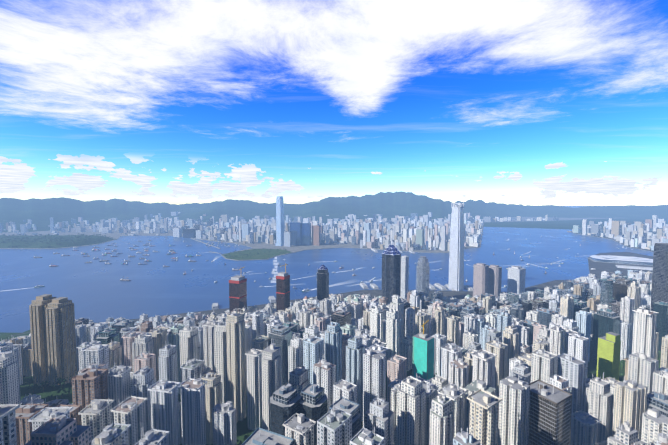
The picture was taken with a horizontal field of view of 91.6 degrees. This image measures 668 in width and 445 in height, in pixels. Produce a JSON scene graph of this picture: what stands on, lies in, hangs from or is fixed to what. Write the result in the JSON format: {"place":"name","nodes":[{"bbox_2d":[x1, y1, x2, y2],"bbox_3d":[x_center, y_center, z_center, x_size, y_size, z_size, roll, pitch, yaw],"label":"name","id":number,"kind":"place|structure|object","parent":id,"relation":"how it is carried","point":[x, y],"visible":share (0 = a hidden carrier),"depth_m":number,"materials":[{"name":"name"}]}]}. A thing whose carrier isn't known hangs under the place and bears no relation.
{"place":"outdoors","nodes":[
{"label":"outdoors","id":0,"kind":"place"},
{"bbox_2d":[0,235,113,247],"bbox_3d":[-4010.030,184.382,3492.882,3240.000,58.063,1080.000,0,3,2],"label":"island","id":1,"kind":"structure","parent":0,"point":[33,244],"depth_m":3220.83,"materials":[{"name":"green plant"}]},
{"bbox_2d":[0,217,608,260],"bbox_3d":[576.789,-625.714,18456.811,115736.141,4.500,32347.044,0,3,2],"label":"kowloon ground","id":2,"kind":"structure","parent":0,"point":[115,234],"depth_m":3440.35,"materials":[{"name":"grey concrete"}]},
{"bbox_2d":[222,249,290,259],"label":"kowloon park grass","id":3,"kind":"structure","parent":2,"relation":"on","point":[262,255],"depth_m":2612.78,"materials":[{"name":"green plant"}]},
{"bbox_2d":[1,233,660,444],"bbox_3d":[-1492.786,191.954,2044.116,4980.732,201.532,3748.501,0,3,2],"label":"trees","id":4,"kind":"object","parent":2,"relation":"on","point":[621,374],"visible":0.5,"depth_m":735.46,"materials":[{"name":"green plant"}]},
{"bbox_2d":[0,212,667,250],"bbox_3d":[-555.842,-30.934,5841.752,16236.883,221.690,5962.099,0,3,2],"label":"distant city buildings","id":5,"kind":"structure","parent":2,"relation":"on","point":[647,234],"depth_m":4288.41,"materials":[{"name":"white concrete"}]},
{"bbox_2d":[0,206,653,332],"bbox_3d":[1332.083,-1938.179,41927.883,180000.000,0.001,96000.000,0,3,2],"label":"harbour water","id":6,"kind":"structure","parent":0,"point":[96,290],"depth_m":1996.64,"materials":[{"name":"blue liquid"}]},
{"bbox_2d":[0,236,589,291],"bbox_3d":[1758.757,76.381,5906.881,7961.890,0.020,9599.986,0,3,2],"label":"boat wakes","id":7,"kind":"object","parent":6,"relation":"on","point":[273,280],"visible":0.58,"depth_m":1966.67,"materials":[{"name":"white liquid"}]},
{"bbox_2d":[33,236,626,291],"bbox_3d":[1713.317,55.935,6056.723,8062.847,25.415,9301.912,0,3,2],"label":"boats","id":8,"kind":"object","parent":6,"relation":"on","point":[172,252],"visible":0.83,"depth_m":2431.05,"materials":[{"name":"paint"}]},
{"bbox_2d":[191,238,618,253],"bbox_3d":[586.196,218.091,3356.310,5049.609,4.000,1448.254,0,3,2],"label":"breakwaters","id":9,"kind":"object","parent":6,"relation":"in","point":[220,248],"visible":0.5,"depth_m":3199.95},
{"bbox_2d":[0,330,659,444],"bbox_3d":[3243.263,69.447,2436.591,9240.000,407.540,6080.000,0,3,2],"label":"ground","id":10,"kind":"structure","parent":0,"point":[242,429],"depth_m":541.34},
{"bbox_2d":[10,232,653,335],"bbox_3d":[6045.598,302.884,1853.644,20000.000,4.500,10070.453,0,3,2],"label":"waterfront land","id":11,"kind":"structure","parent":0,"point":[599,269],"depth_m":1637.79,"materials":[{"name":"grey concrete"}]},
{"bbox_2d":[0,270,667,444],"bbox_3d":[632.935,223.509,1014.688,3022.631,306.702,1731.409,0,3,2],"label":"buildings","id":12,"kind":"structure","parent":11,"relation":"on","point":[550,410],"depth_m":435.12,"materials":[{"name":"grey concrete"}]},
{"bbox_2d":[29,196,667,385],"bbox_3d":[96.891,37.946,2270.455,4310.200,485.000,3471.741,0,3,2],"label":"skyscrapers","id":13,"kind":"structure","parent":11,"relation":"on","point":[53,337],"depth_m":1009.86,"materials":[{"name":"silver metal"}]},
{"bbox_2d":[0,191,667,231],"bbox_3d":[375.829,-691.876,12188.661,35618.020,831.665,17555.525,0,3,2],"label":"mountains","id":14,"kind":"structure","parent":0,"point":[41,212],"depth_m":8638.39,"materials":[{"name":"green plant"}]},
{"bbox_2d":[0,0,667,205],"label":"sky","id":15,"kind":"structure","parent":0,"point":[524,102],"materials":[{"name":"blue"}]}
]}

